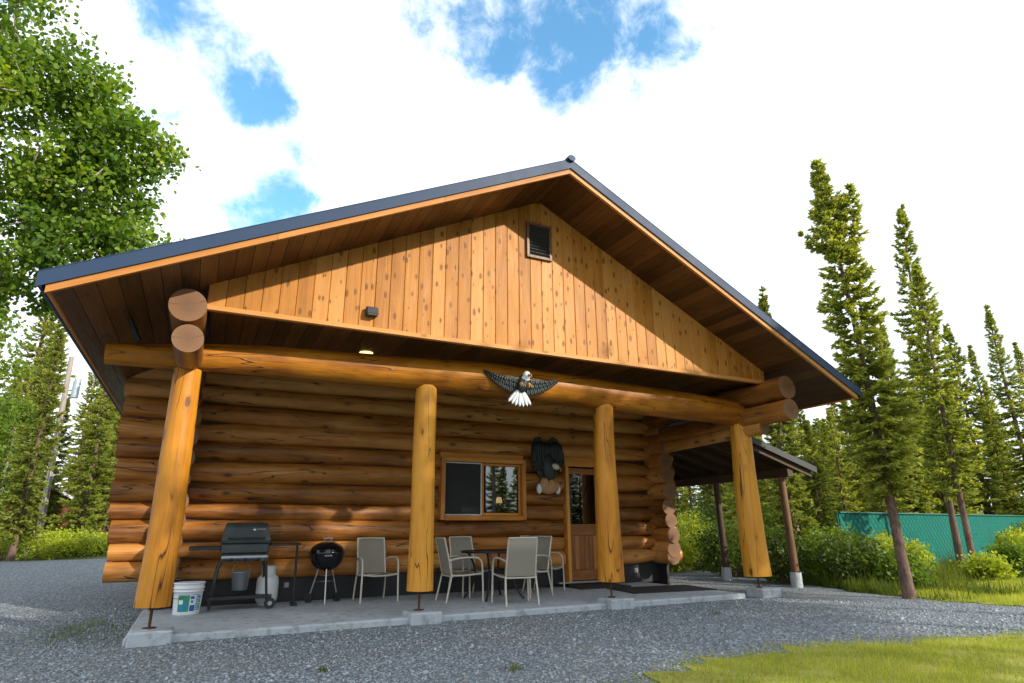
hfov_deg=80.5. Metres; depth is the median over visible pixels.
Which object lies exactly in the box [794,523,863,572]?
shrub
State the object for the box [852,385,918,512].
spruce tree
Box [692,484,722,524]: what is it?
spruce tree
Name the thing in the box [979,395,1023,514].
spruce tree
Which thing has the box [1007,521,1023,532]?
shrub
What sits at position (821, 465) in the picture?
spruce tree
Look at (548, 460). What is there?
eagle carving
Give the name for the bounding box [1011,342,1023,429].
spruce tree
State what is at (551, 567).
patio chair
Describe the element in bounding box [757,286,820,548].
spruce tree
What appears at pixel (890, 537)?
shrub
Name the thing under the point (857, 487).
spruce tree
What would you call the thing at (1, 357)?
spruce tree
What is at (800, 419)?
spruce tree
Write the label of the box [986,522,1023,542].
shrub
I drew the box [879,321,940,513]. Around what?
spruce tree
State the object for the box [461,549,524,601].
patio table
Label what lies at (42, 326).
spruce tree
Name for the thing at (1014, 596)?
lawn grass
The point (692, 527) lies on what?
shrub
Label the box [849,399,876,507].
spruce tree
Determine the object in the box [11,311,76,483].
spruce tree
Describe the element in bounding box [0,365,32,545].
spruce tree
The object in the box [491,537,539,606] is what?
patio chair
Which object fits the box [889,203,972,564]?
spruce tree
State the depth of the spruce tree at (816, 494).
18.09 m
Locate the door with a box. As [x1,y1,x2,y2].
[555,457,606,585]
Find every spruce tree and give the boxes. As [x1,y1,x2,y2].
[0,253,13,380]
[0,322,68,560]
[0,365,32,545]
[2,266,55,473]
[2,366,23,457]
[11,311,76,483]
[29,394,72,535]
[46,384,120,546]
[52,389,117,536]
[58,371,101,489]
[82,408,120,513]
[83,413,120,538]
[674,486,696,532]
[676,486,699,515]
[678,487,694,510]
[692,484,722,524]
[693,485,704,508]
[710,483,732,521]
[721,436,779,554]
[724,482,762,527]
[756,435,775,519]
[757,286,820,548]
[763,413,831,535]
[793,410,830,512]
[797,157,926,598]
[802,420,829,525]
[802,421,836,534]
[811,418,831,505]
[816,403,871,515]
[816,418,856,505]
[820,418,854,517]
[822,409,863,526]
[825,421,855,521]
[838,401,878,511]
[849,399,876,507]
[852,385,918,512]
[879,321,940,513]
[879,344,922,479]
[881,394,929,512]
[883,396,941,513]
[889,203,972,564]
[905,387,940,512]
[907,263,986,559]
[907,346,959,513]
[931,380,983,513]
[939,406,1007,514]
[941,323,1015,514]
[967,345,1023,512]
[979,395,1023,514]
[981,379,1023,512]
[983,304,1023,514]
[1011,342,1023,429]
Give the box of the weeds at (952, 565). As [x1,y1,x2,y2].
[823,540,1006,586]
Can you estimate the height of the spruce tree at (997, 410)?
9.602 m
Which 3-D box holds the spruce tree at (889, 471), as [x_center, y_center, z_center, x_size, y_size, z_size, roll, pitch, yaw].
[6.554,0.233,11.175,1.707,8.371,1.512,8,-19,-25]
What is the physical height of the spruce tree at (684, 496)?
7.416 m
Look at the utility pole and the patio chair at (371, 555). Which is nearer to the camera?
the patio chair at (371, 555)
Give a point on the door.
(579, 519)
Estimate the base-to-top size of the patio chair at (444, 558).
0.953 m
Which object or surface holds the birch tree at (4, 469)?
on the ground at (96, 557)
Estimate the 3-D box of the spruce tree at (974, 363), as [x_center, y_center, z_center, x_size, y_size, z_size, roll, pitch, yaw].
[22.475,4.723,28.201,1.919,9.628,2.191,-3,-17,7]
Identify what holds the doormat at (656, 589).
on the patio
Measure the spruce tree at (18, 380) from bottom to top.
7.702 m
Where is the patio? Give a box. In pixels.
[122,582,745,645]
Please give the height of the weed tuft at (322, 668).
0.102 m
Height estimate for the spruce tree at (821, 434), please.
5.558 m
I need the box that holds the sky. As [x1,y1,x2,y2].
[0,0,1023,505]
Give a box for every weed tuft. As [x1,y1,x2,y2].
[316,663,336,671]
[499,661,526,672]
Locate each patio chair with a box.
[352,537,398,603]
[435,537,483,603]
[447,536,493,597]
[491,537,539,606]
[504,536,552,598]
[520,535,564,591]
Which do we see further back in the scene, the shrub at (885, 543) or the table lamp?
the shrub at (885, 543)
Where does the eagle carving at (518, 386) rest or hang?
attached to the log cabin
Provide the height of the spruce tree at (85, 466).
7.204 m
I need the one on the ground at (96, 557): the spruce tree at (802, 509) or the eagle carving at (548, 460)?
the spruce tree at (802, 509)
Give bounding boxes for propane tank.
[255,565,278,605]
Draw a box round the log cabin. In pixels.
[34,155,861,647]
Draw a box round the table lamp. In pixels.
[496,497,501,512]
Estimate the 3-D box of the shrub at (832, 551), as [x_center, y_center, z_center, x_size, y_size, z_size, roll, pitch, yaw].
[6.867,4.421,12.370,1.668,1.445,1.764,-8,-19,22]
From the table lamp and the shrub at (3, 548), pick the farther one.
the shrub at (3, 548)
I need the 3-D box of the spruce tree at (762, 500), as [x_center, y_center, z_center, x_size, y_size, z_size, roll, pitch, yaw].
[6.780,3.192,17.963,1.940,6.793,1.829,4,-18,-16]
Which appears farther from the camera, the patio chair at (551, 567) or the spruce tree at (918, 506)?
the spruce tree at (918, 506)
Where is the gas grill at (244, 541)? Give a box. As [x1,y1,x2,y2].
[189,522,300,609]
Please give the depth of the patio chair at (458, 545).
10.66 m
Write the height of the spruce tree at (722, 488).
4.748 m
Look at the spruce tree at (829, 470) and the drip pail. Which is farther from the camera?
the spruce tree at (829, 470)
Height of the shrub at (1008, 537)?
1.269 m
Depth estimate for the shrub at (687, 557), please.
16.09 m
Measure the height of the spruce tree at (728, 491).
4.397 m
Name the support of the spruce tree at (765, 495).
on the ground at (96, 557)
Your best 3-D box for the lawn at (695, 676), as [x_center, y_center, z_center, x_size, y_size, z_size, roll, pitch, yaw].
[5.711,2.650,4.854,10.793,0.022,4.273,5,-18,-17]
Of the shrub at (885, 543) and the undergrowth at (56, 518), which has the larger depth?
the undergrowth at (56, 518)
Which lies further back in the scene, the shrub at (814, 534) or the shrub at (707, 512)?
the shrub at (707, 512)
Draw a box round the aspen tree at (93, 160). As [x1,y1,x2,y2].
[0,0,200,321]
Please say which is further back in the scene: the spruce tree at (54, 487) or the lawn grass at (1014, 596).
the spruce tree at (54, 487)
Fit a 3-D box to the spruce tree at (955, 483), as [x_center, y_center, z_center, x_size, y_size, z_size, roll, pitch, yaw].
[11.219,1.661,15.848,1.776,8.345,1.740,-7,-18,20]
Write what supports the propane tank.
on the patio
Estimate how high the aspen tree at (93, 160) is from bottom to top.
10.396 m
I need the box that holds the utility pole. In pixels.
[36,356,82,534]
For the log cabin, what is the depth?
9.53 m
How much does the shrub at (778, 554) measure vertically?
1.475 m
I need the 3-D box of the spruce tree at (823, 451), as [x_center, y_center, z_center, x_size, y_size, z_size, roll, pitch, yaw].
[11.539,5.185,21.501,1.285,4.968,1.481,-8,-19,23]
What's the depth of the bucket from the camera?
8.09 m
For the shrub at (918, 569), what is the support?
on the ground at (96, 557)
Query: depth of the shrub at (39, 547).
18.02 m
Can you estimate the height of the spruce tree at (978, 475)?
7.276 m
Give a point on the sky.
(707, 118)
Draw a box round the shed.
[1,479,73,544]
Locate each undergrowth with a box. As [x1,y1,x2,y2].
[2,503,101,541]
[679,514,976,562]
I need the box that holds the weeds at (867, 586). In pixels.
[691,553,1023,601]
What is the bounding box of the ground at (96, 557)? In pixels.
[0,545,1018,605]
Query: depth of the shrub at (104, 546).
19.62 m
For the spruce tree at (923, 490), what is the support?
on the ground at (96, 557)
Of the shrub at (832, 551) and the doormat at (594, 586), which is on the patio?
the doormat at (594, 586)
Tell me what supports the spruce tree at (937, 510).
on the ground at (96, 557)
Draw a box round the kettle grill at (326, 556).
[303,537,344,604]
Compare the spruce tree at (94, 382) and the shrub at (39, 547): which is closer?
the shrub at (39, 547)
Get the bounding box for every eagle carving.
[483,369,557,406]
[531,436,564,493]
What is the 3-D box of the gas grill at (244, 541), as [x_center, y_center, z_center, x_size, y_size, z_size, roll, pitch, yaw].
[-3.911,3.271,8.856,1.532,1.189,0.624,8,-19,-25]
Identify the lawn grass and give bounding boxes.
[884,577,1023,606]
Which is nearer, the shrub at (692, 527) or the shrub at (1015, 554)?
the shrub at (1015, 554)
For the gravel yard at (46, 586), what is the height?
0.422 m
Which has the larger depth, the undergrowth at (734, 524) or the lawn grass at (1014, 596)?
the undergrowth at (734, 524)
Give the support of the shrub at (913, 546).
on the ground at (96, 557)
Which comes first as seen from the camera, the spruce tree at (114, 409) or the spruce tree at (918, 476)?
the spruce tree at (918, 476)
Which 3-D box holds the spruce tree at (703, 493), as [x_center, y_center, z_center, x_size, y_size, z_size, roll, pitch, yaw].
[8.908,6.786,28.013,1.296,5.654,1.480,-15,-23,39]
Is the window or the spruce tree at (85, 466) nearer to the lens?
the window
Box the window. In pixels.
[438,452,526,520]
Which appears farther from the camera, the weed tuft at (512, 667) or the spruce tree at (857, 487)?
the spruce tree at (857, 487)
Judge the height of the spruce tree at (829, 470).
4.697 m
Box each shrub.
[0,527,42,558]
[6,524,80,560]
[44,526,108,557]
[76,530,108,555]
[669,527,703,572]
[675,493,734,562]
[676,508,714,568]
[689,516,743,576]
[724,504,807,568]
[765,518,822,583]
[771,507,829,533]
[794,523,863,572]
[805,521,892,589]
[855,531,893,570]
[858,547,943,588]
[864,529,893,552]
[877,536,940,574]
[949,550,1021,580]
[981,536,1023,578]
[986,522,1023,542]
[989,526,1023,552]
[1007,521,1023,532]
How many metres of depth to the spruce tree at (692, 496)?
26.80 m
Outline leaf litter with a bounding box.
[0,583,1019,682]
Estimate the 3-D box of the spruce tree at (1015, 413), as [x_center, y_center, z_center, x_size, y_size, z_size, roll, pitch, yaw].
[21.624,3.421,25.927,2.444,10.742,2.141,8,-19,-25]
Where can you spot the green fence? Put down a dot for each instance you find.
(933, 530)
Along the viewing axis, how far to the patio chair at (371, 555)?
9.92 m
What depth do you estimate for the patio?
8.47 m
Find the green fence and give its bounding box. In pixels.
[835,512,1023,562]
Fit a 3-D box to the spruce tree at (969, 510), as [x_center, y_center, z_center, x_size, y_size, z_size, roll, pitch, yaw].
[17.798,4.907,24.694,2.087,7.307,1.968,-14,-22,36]
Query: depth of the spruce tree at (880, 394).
29.54 m
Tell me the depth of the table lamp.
12.22 m
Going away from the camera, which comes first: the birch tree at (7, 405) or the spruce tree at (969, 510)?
the birch tree at (7, 405)
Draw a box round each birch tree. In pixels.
[0,307,43,465]
[0,392,53,512]
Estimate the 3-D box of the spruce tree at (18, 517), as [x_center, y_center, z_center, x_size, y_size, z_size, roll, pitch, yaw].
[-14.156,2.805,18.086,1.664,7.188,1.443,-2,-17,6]
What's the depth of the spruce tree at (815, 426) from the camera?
29.49 m
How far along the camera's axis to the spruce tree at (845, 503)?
19.01 m
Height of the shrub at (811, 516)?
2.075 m
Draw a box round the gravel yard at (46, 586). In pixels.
[0,559,1023,682]
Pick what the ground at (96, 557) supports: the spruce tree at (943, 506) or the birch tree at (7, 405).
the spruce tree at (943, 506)
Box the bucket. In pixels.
[172,581,205,615]
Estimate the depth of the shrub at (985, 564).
12.92 m
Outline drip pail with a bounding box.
[232,561,250,590]
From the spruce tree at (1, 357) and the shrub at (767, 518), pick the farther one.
the spruce tree at (1, 357)
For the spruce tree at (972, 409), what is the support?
on the ground at (96, 557)
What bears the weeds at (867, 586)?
on the ground at (96, 557)
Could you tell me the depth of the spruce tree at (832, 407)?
22.81 m
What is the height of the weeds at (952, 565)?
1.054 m
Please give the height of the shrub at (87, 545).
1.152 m
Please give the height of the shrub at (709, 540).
1.593 m
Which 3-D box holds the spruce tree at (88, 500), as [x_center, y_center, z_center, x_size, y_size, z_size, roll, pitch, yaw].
[-15.284,3.845,22.131,2.099,7.348,1.979,-9,-19,27]
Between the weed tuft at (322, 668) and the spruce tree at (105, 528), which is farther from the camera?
the spruce tree at (105, 528)
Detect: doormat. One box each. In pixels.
[565,583,630,589]
[606,585,717,593]
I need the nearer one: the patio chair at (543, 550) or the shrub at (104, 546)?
the patio chair at (543, 550)
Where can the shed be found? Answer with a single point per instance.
(66, 496)
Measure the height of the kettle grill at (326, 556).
0.962 m
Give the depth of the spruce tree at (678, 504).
23.89 m

